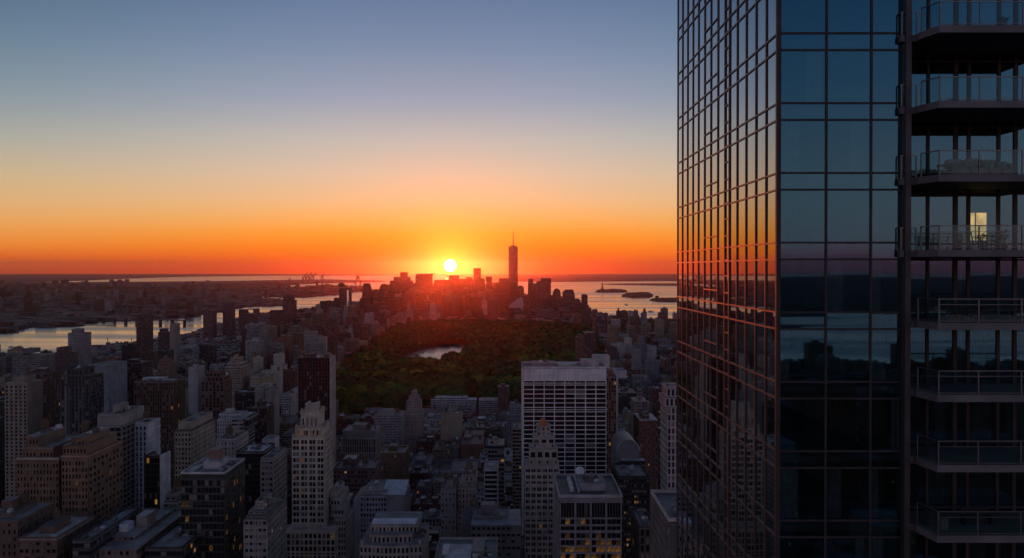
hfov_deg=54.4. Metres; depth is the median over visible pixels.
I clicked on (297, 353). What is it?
apartment house
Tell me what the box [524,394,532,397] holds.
window
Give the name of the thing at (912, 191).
window pane
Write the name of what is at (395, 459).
apartment house
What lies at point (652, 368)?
apartment house
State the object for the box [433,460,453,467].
apartment house
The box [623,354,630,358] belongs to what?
apartment house
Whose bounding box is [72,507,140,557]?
office block
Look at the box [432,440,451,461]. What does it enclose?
apartment house
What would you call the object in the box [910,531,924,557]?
window pane
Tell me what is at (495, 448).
residential tower
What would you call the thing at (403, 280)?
skyline tower
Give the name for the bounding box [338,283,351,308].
skyline tower
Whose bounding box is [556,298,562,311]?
skyline tower
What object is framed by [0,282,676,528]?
distant buildings
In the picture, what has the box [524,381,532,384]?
window
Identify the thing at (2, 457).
apartment house
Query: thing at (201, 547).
window
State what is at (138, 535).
apartment house
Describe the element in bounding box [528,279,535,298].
skyline tower
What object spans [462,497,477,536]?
apartment house
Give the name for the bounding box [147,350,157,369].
apartment house
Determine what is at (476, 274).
skyline tower
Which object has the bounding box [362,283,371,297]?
skyline tower
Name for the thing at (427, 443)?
apartment house
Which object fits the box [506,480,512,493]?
apartment house
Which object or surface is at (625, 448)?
arched office
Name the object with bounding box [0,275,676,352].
water
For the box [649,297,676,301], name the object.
rocky island
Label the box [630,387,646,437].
apartment house
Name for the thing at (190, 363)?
apartment house
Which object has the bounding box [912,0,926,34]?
window pane
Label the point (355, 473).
apartment house
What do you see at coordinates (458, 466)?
office block
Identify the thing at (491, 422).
apartment house
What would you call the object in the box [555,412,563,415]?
window
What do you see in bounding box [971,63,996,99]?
window pane
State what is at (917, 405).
window pane
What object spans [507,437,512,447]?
apartment house
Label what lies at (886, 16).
window pane
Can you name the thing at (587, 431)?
window
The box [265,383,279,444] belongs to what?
apartment house
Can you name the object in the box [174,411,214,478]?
apartment slab
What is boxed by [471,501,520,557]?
apartment house
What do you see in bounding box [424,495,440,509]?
apartment house
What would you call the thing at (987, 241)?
round table
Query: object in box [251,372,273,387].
apartment house
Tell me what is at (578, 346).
apartment house
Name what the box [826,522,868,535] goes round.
window pane
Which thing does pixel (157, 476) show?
office block
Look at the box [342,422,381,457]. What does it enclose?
bank building
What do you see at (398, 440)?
apartment house
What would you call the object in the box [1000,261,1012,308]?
window pane
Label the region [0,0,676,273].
sky
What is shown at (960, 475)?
window pane
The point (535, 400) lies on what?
window
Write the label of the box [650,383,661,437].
apartment house
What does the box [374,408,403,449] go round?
hotel
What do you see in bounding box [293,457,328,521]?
window
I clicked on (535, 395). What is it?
window
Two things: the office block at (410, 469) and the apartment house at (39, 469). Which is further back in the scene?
the office block at (410, 469)
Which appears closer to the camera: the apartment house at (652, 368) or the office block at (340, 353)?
the apartment house at (652, 368)
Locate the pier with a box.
[91,337,132,348]
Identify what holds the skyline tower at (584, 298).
on the ground at (511, 317)
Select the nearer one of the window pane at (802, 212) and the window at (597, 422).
the window pane at (802, 212)
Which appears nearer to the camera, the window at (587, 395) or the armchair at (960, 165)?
the armchair at (960, 165)
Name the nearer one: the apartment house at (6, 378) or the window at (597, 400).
the window at (597, 400)
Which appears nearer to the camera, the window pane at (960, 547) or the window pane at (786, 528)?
the window pane at (786, 528)
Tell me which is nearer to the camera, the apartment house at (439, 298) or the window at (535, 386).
the window at (535, 386)
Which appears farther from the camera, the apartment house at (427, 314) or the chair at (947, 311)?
the apartment house at (427, 314)
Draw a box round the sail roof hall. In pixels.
[509,297,523,315]
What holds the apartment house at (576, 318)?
on the ground at (511, 317)
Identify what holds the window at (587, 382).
in the office slab at (566, 400)
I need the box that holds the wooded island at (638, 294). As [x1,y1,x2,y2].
[622,292,652,297]
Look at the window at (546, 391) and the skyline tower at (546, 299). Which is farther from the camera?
the skyline tower at (546, 299)
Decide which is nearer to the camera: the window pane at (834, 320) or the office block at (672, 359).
the window pane at (834, 320)
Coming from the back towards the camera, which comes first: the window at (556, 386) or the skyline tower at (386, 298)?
the skyline tower at (386, 298)
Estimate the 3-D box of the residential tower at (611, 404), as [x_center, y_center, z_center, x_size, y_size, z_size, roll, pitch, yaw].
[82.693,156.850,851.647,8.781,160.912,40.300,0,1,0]
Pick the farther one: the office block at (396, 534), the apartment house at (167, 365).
the apartment house at (167, 365)
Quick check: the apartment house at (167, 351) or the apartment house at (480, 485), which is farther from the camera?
the apartment house at (167, 351)
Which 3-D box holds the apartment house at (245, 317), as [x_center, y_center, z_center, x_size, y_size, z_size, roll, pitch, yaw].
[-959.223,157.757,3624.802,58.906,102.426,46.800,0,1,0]
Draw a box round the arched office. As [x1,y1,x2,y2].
[611,431,644,468]
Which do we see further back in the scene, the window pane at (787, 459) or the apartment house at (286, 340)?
the apartment house at (286, 340)
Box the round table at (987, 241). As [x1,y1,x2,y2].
[980,235,995,249]
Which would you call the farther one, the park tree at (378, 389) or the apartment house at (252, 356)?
the apartment house at (252, 356)
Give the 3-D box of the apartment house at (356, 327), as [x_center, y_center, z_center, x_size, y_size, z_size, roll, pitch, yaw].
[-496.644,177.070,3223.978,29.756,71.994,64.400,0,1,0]
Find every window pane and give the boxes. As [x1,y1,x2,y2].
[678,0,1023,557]
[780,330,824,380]
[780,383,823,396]
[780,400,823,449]
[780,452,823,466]
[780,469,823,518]
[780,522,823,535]
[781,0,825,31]
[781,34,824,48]
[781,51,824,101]
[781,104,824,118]
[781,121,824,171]
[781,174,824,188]
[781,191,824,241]
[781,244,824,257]
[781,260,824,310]
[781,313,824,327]
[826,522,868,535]
[827,191,869,241]
[827,244,869,257]
[827,260,868,310]
[827,313,868,327]
[827,330,868,380]
[827,383,868,396]
[827,400,868,449]
[827,452,868,466]
[827,469,868,518]
[828,0,869,31]
[828,34,869,48]
[828,51,869,101]
[828,104,869,118]
[828,121,869,171]
[828,174,869,188]
[871,400,900,449]
[871,469,900,518]
[872,174,901,188]
[872,191,901,241]
[872,244,900,257]
[872,260,900,310]
[872,330,900,380]
[873,0,901,31]
[873,34,901,48]
[873,51,901,101]
[873,104,901,118]
[873,121,901,171]
[910,396,924,440]
[910,443,924,446]
[910,463,924,505]
[910,508,924,510]
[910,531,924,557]
[911,129,925,176]
[911,190,925,192]
[911,195,925,242]
[911,245,925,258]
[911,261,925,308]
[911,311,925,317]
[911,327,925,374]
[911,377,924,382]
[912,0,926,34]
[912,54,926,60]
[912,63,926,106]
[912,123,925,126]
[928,469,951,505]
[928,538,951,557]
[929,195,952,242]
[929,261,952,308]
[929,329,952,374]
[929,400,951,440]
[930,0,953,27]
[930,63,953,102]
[930,129,952,174]
[956,543,964,557]
[957,330,965,374]
[957,402,965,439]
[957,472,964,505]
[958,63,966,99]
[958,129,966,160]
[958,195,966,242]
[958,261,965,308]
[959,0,967,24]
[969,472,994,505]
[969,543,994,557]
[970,195,996,242]
[970,261,995,308]
[970,330,995,374]
[970,402,995,439]
[971,0,997,24]
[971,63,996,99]
[971,129,996,160]
[999,402,1011,439]
[999,472,1011,505]
[999,543,1010,557]
[1000,195,1012,242]
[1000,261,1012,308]
[1000,330,1011,374]
[1001,0,1013,24]
[1001,63,1013,99]
[1001,129,1012,163]
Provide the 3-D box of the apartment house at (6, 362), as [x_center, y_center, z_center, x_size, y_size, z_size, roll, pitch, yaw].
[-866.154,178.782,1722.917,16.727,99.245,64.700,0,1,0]
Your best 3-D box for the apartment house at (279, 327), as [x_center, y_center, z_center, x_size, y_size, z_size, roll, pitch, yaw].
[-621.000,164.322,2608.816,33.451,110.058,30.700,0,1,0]
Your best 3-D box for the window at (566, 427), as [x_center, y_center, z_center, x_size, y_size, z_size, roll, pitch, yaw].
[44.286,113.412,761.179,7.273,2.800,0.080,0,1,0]
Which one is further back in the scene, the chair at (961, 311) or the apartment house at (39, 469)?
the apartment house at (39, 469)
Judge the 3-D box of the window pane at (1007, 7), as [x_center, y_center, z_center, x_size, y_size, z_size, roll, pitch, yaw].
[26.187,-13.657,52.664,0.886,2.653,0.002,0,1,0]
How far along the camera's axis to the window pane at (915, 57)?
52.68 m
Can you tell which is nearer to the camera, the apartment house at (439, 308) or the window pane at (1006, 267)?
the window pane at (1006, 267)
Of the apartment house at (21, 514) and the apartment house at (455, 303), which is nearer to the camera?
the apartment house at (21, 514)
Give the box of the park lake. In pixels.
[401,342,467,358]
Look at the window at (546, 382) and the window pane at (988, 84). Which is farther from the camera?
the window at (546, 382)
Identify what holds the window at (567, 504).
in the office block at (587, 515)
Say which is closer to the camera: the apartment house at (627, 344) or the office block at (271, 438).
the office block at (271, 438)
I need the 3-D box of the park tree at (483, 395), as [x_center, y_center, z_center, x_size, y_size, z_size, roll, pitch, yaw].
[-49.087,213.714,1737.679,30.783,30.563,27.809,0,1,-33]
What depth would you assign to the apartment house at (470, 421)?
1470.63 m
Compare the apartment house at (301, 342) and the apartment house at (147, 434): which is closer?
the apartment house at (147, 434)
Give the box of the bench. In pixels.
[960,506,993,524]
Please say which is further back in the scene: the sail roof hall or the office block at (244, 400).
the sail roof hall
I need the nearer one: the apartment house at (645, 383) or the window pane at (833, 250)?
the window pane at (833, 250)
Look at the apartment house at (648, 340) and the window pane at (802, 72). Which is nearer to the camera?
the window pane at (802, 72)
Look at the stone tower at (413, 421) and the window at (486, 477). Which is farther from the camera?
the stone tower at (413, 421)
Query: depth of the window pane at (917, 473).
52.92 m
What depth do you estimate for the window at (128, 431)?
632.49 m
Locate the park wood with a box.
[336,317,605,396]
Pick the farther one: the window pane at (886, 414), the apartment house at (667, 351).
the apartment house at (667, 351)
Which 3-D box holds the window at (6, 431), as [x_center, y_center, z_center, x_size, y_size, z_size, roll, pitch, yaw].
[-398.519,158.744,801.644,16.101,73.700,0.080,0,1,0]
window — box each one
[6,431,25,495]
[27,440,57,506]
[90,447,121,524]
[123,418,144,507]
[192,424,214,463]
[199,466,244,557]
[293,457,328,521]
[348,528,353,557]
[485,471,496,473]
[485,476,496,478]
[485,485,496,487]
[485,490,496,492]
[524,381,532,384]
[524,385,532,388]
[524,390,532,393]
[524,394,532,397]
[524,403,532,406]
[524,412,532,415]
[524,421,532,424]
[524,430,532,433]
[526,512,552,557]
[534,381,543,384]
[534,385,543,388]
[534,390,543,393]
[534,394,543,397]
[534,399,543,401]
[534,403,543,406]
[534,412,543,415]
[545,381,553,384]
[545,385,553,388]
[545,390,553,393]
[545,394,553,397]
[545,403,553,406]
[545,412,553,415]
[555,381,563,384]
[555,385,563,388]
[555,390,563,393]
[555,394,563,397]
[555,403,563,406]
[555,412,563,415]
[555,421,563,424]
[555,430,563,433]
[565,381,574,384]
[565,385,574,388]
[565,390,574,393]
[565,394,574,397]
[565,399,574,401]
[565,403,574,406]
[565,412,574,415]
[565,417,574,419]
[565,421,574,424]
[565,426,574,428]
[565,430,574,433]
[566,503,568,516]
[569,503,571,516]
[576,381,584,384]
[576,385,584,388]
[576,390,584,393]
[576,394,584,397]
[576,403,584,406]
[576,412,584,415]
[576,421,584,424]
[576,430,584,433]
[576,503,578,516]
[579,503,581,516]
[586,381,594,384]
[586,385,594,388]
[586,390,594,393]
[586,394,594,397]
[586,403,594,406]
[586,412,594,415]
[586,421,594,424]
[586,430,594,433]
[587,503,589,516]
[594,503,596,516]
[596,381,605,384]
[596,385,605,388]
[596,390,605,393]
[596,394,605,397]
[596,399,605,401]
[596,403,605,406]
[596,412,605,415]
[596,417,605,419]
[596,421,605,424]
[596,426,605,428]
[596,430,605,433]
[597,503,599,516]
[607,503,609,516]
[615,503,617,516]
[618,503,620,516]
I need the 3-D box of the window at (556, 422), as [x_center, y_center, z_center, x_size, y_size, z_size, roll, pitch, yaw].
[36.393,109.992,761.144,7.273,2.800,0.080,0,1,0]
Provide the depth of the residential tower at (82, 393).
801.19 m
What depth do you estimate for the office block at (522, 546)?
693.72 m
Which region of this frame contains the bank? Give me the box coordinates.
[0,279,384,332]
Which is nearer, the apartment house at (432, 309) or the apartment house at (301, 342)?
the apartment house at (301, 342)
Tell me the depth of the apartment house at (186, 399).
1421.06 m
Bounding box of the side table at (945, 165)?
[937,164,953,173]
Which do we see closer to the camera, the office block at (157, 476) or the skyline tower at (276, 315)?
the office block at (157, 476)
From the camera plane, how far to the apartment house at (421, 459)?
1165.84 m
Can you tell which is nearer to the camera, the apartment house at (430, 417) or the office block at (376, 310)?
the apartment house at (430, 417)
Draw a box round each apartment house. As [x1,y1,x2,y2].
[0,353,15,374]
[0,372,11,390]
[0,396,4,414]
[0,415,4,503]
[0,492,52,557]
[4,367,42,498]
[12,347,54,380]
[16,418,78,514]
[17,508,95,557]
[27,368,59,428]
[53,346,77,382]
[61,420,123,524]
[84,282,89,290]
[91,347,97,356]
[95,284,100,292]
[99,508,180,557]
[103,356,120,360]
[112,281,116,288]
[118,285,124,292]
[121,342,139,360]
[134,411,160,510]
[143,283,149,290]
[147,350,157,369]
[153,369,165,376]
[157,356,176,376]
[158,328,169,349]
[158,346,173,362]
[163,478,180,510]
[177,367,184,375]
[184,359,202,377]
[185,388,187,413]
[188,363,204,414]
[198,361,206,375]
[199,340,216,370]
[209,362,223,369]
[216,425,248,457]
[222,351,240,355]
[226,351,249,407]
[239,308,257,333]
[241,329,246,356]
[243,493,286,557]
[245,338,262,363]
[249,352,260,368]
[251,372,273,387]
[251,398,273,442]
[253,353,262,375]
[255,385,269,403]
[258,331,268,361]
[258,382,272,385]
[260,447,286,499]
[261,367,282,408]
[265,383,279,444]
[266,325,277,342]
[267,321,281,339]
[267,342,283,353]
[271,352,286,369]
[272,346,285,363]
[278,334,291,367]
[281,369,288,392]
[281,387,297,415]
[284,323,292,333]
[286,365,297,391]
[294,350,308,361]
[295,333,303,344]
[299,335,303,349]
[302,319,311,329]
[304,329,318,352]
[310,325,324,335]
[312,313,317,325]
[312,339,325,353]
[318,313,328,325]
[319,335,326,352]
[320,300,334,312]
[330,480,353,557]
[333,454,382,498]
[336,361,339,375]
[337,414,355,431]
[338,331,350,342]
[338,342,345,358]
[343,305,347,324]
[345,338,358,353]
[346,316,357,324]
[347,413,362,421]
[353,322,363,334]
[359,308,367,314]
[359,340,367,346]
[359,410,375,421]
[360,297,371,306]
[361,323,370,336]
[364,312,373,323]
[364,407,381,412]
[364,415,373,423]
[371,323,378,336]
[379,312,386,329]
[380,443,408,479]
[384,299,396,311]
[391,437,401,444]
[392,296,402,311]
[397,312,405,322]
[401,293,411,303]
[409,450,434,467]
[410,492,414,510]
[411,463,429,489]
[413,290,422,306]
[413,312,418,320]
[413,495,426,511]
[416,436,435,453]
[416,479,432,496]
[421,466,432,478]
[421,508,440,526]
[422,405,436,413]
[424,413,440,422]
[424,428,438,439]
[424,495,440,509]
[426,303,429,318]
[429,302,435,320]
[429,529,439,537]
[429,536,438,557]
[431,464,450,478]
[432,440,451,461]
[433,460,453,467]
[433,474,461,495]
[436,304,442,316]
[437,293,441,303]
[440,473,457,536]
[441,408,462,439]
[443,301,450,317]
[450,437,461,459]
[452,293,459,317]
[458,461,477,536]
[460,435,484,459]
[461,298,463,308]
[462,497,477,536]
[463,413,470,421]
[464,428,484,434]
[466,418,476,426]
[471,297,481,317]
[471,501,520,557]
[472,415,488,423]
[476,427,490,440]
[477,494,483,506]
[478,291,484,299]
[478,468,483,482]
[478,478,504,491]
[479,453,487,462]
[487,421,505,424]
[492,423,501,433]
[492,428,501,437]
[494,293,505,310]
[497,383,508,411]
[497,411,508,418]
[504,448,512,455]
[504,456,512,479]
[504,462,511,472]
[504,473,511,494]
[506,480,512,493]
[506,494,512,506]
[507,402,520,436]
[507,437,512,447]
[523,308,530,315]
[571,307,582,312]
[572,313,581,324]
[575,334,582,360]
[582,312,590,325]
[592,309,597,318]
[604,345,618,360]
[608,325,618,345]
[611,319,620,326]
[611,343,624,360]
[620,315,627,322]
[621,359,630,369]
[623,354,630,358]
[624,337,631,352]
[630,316,638,328]
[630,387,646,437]
[631,334,639,342]
[631,347,640,370]
[632,374,647,390]
[634,342,646,360]
[638,335,643,342]
[640,322,650,342]
[640,379,650,394]
[645,357,659,385]
[646,337,651,344]
[647,345,656,359]
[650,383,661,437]
[654,319,663,335]
[656,338,668,344]
[658,315,667,330]
[658,344,666,354]
[660,374,670,382]
[663,347,672,356]
[663,356,668,373]
[667,319,676,334]
[669,322,676,342]
[671,362,676,382]
[673,336,676,355]
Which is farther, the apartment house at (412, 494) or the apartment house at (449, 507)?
the apartment house at (412, 494)
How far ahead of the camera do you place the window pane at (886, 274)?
50.00 m
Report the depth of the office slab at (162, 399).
851.15 m
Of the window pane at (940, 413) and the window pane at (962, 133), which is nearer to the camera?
the window pane at (962, 133)
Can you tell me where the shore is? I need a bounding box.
[444,274,676,281]
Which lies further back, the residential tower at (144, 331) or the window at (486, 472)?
the residential tower at (144, 331)
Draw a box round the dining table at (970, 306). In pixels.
[951,306,989,320]
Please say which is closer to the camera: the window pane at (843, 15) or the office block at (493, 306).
the window pane at (843, 15)
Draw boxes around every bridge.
[86,316,191,324]
[115,302,189,317]
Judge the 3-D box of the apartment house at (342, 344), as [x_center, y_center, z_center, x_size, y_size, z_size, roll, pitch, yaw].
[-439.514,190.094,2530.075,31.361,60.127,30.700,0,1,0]
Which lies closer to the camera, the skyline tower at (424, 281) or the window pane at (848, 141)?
the window pane at (848, 141)
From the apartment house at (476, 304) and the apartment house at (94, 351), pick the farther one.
the apartment house at (476, 304)
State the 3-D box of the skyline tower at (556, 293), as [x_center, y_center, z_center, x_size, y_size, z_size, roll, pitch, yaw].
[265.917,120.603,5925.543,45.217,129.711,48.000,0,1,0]
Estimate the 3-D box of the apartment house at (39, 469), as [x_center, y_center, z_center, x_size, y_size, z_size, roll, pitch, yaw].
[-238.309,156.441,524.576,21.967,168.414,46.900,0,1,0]
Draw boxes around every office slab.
[134,377,184,489]
[521,356,606,535]
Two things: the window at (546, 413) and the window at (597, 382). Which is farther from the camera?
the window at (546, 413)
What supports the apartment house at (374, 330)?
on the ground at (511, 317)
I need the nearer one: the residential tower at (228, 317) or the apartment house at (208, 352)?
the apartment house at (208, 352)
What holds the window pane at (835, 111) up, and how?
in the glass tower at (846, 388)
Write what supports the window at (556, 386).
in the office slab at (566, 400)
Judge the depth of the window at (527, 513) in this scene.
601.47 m
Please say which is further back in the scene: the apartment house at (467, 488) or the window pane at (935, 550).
the apartment house at (467, 488)
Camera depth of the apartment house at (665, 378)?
1855.13 m
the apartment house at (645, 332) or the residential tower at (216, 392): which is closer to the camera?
the residential tower at (216, 392)
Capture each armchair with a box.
[944,159,969,173]
[984,159,1001,173]
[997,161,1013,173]
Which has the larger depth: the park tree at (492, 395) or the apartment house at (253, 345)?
the apartment house at (253, 345)
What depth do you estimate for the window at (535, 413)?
761.07 m
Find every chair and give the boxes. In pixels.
[945,302,960,320]
[954,303,967,321]
[968,303,982,321]
[970,232,983,249]
[985,232,1001,249]
[990,232,1005,249]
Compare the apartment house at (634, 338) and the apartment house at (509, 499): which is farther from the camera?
the apartment house at (634, 338)
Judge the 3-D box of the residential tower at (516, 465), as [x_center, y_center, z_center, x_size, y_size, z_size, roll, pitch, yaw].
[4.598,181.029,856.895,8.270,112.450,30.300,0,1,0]
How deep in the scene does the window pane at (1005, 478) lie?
52.92 m
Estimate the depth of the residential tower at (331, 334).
2401.71 m
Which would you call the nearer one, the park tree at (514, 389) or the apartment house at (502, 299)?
the park tree at (514, 389)
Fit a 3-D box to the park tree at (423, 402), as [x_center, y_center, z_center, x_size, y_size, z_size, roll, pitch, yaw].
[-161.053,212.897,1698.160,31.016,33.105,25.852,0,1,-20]
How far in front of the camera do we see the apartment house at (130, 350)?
1848.59 m
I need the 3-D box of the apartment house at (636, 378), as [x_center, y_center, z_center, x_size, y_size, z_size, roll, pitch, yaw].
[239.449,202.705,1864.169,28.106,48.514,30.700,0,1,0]
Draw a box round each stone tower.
[404,389,423,454]
[524,417,559,557]
[658,383,676,489]
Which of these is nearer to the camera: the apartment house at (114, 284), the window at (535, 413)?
the window at (535, 413)
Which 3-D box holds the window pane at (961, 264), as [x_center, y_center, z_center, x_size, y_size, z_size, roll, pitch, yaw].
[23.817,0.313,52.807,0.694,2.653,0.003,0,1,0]
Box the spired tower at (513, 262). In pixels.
[509,232,517,300]
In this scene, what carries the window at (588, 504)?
in the office block at (587, 515)
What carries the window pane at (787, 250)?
in the glass tower at (846, 388)
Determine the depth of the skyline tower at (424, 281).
6500.57 m
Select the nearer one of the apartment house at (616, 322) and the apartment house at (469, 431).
the apartment house at (469, 431)
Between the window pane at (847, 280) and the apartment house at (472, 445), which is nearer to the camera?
the window pane at (847, 280)
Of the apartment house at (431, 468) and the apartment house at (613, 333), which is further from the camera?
the apartment house at (613, 333)
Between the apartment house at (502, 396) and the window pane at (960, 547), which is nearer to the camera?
the window pane at (960, 547)
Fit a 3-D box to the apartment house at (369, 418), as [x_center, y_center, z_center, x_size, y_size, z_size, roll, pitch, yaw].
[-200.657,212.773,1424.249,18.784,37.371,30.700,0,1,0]
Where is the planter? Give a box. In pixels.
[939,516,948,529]
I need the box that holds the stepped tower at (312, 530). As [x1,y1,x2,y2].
[287,401,338,557]
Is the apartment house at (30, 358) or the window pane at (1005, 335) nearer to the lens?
the window pane at (1005, 335)
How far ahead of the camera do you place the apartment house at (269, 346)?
2006.56 m
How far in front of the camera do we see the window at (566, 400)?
760.88 m
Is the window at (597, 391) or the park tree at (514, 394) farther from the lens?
the park tree at (514, 394)
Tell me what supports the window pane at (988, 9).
in the glass tower at (846, 388)
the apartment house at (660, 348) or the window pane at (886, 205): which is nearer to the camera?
the window pane at (886, 205)
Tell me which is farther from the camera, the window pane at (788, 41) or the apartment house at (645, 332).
the apartment house at (645, 332)
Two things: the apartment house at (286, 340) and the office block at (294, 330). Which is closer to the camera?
the apartment house at (286, 340)
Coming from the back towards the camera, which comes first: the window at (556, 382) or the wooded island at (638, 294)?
the wooded island at (638, 294)
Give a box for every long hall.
[431,396,476,413]
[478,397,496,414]
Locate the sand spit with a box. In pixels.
[605,283,676,285]
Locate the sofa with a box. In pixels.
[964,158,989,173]
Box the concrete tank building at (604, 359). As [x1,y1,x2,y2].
[592,354,609,370]
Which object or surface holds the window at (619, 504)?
in the office block at (587, 515)
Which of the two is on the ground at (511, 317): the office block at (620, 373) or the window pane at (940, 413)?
the office block at (620, 373)
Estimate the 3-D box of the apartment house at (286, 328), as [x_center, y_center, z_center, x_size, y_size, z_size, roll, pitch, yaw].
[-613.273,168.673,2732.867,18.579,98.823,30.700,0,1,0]
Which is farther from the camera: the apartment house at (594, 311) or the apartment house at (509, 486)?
the apartment house at (594, 311)
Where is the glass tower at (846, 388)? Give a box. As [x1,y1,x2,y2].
[676,0,1023,557]
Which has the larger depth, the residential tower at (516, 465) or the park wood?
the park wood
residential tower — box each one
[61,365,103,433]
[68,328,90,365]
[97,402,144,507]
[136,312,154,359]
[170,323,179,366]
[201,370,231,432]
[203,309,216,338]
[223,301,234,335]
[298,350,335,467]
[325,317,337,360]
[488,436,503,506]
[513,422,520,510]
[583,315,606,357]
[606,368,615,472]
[633,410,658,494]
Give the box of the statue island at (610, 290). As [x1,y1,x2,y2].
[595,289,626,292]
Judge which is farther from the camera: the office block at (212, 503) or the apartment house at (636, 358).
the apartment house at (636, 358)
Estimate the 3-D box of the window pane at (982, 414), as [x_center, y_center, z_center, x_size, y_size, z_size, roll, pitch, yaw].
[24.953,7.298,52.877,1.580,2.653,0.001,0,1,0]
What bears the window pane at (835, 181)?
in the glass tower at (846, 388)
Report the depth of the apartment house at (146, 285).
10501.46 m
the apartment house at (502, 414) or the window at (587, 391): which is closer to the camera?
the window at (587, 391)
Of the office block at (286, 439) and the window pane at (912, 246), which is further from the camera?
the office block at (286, 439)
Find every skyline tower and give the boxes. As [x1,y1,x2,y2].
[270,310,282,321]
[283,295,296,324]
[334,298,338,307]
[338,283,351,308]
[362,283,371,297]
[379,284,388,300]
[383,296,390,301]
[389,272,414,290]
[415,273,435,290]
[428,293,435,302]
[434,280,450,289]
[436,283,442,291]
[444,288,465,295]
[449,275,458,287]
[459,277,472,288]
[465,288,471,294]
[473,268,480,288]
[478,278,484,291]
[485,291,489,299]
[486,276,491,289]
[499,278,510,304]
[513,289,517,301]
[517,285,523,298]
[523,299,528,305]
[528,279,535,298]
[529,295,535,308]
[536,281,542,303]
[541,278,550,294]
[543,293,549,306]
[550,295,552,306]
[553,288,560,302]
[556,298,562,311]
[562,289,574,306]
[569,301,575,306]
[574,298,579,305]
[581,294,587,304]
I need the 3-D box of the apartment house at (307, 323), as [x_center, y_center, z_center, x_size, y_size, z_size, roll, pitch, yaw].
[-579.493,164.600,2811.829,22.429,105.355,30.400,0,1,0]
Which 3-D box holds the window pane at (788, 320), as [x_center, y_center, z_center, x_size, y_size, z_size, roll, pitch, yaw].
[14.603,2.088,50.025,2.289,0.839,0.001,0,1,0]
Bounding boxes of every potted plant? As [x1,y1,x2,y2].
[975,232,986,249]
[997,16,1009,24]
[1000,229,1010,249]
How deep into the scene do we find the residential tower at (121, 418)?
632.43 m
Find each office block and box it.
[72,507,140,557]
[86,361,126,411]
[127,358,152,405]
[144,451,170,508]
[145,522,198,557]
[180,447,245,557]
[217,408,247,437]
[232,412,257,442]
[234,387,254,411]
[236,443,274,517]
[245,324,261,340]
[262,434,279,446]
[279,415,297,443]
[279,423,296,447]
[287,325,302,346]
[320,305,328,312]
[330,311,338,319]
[338,345,343,361]
[349,305,356,315]
[353,479,409,557]
[359,325,368,344]
[359,511,429,557]
[372,305,379,320]
[409,466,412,489]
[416,293,425,308]
[434,537,497,557]
[450,459,478,474]
[465,294,470,309]
[483,461,498,506]
[487,298,499,318]
[521,536,524,557]
[554,466,622,557]
[610,367,626,431]
[611,463,649,557]
[627,325,634,333]
[630,507,649,557]
[650,490,676,557]
[660,364,664,373]
[669,354,676,375]
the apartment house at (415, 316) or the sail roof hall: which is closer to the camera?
the apartment house at (415, 316)
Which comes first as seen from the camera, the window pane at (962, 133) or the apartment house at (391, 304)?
the window pane at (962, 133)
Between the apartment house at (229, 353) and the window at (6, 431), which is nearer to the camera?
the window at (6, 431)
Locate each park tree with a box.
[336,392,344,399]
[339,404,351,414]
[352,384,368,393]
[355,401,368,413]
[363,396,374,406]
[372,386,383,395]
[375,401,387,407]
[382,393,398,409]
[385,381,394,389]
[386,390,404,402]
[394,383,408,394]
[398,400,405,410]
[420,397,425,406]
[422,388,439,400]
[430,388,449,397]
[450,388,470,396]
[470,385,481,395]
[477,393,487,404]
[487,392,496,397]
[509,389,516,402]
[511,387,520,394]
[515,393,520,403]
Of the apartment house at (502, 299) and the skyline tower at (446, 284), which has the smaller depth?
the apartment house at (502, 299)
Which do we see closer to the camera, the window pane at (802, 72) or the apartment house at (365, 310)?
the window pane at (802, 72)
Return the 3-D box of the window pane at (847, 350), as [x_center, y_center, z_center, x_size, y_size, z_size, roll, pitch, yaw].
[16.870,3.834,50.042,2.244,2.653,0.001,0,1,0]
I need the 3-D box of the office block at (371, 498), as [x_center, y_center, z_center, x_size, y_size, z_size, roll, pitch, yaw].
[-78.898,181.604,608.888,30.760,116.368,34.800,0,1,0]
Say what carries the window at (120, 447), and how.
in the apartment house at (92, 471)
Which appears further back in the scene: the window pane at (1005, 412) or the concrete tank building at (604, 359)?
the concrete tank building at (604, 359)
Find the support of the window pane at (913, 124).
in the glass tower at (846, 388)
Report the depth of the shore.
27316.96 m
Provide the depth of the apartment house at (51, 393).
870.57 m
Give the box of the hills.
[0,274,443,281]
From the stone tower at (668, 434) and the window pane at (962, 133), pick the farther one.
the stone tower at (668, 434)
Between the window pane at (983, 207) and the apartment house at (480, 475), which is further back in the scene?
the apartment house at (480, 475)
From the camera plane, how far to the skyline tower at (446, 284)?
6400.63 m
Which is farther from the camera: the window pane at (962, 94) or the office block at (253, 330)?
the office block at (253, 330)
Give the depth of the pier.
3144.44 m
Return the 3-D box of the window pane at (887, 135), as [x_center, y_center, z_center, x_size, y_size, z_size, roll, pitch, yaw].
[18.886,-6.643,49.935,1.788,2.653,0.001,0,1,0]
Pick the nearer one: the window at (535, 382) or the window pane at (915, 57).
the window pane at (915, 57)
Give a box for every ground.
[224,316,558,420]
[346,339,519,414]
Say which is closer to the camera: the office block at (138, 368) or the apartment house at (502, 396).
the office block at (138, 368)

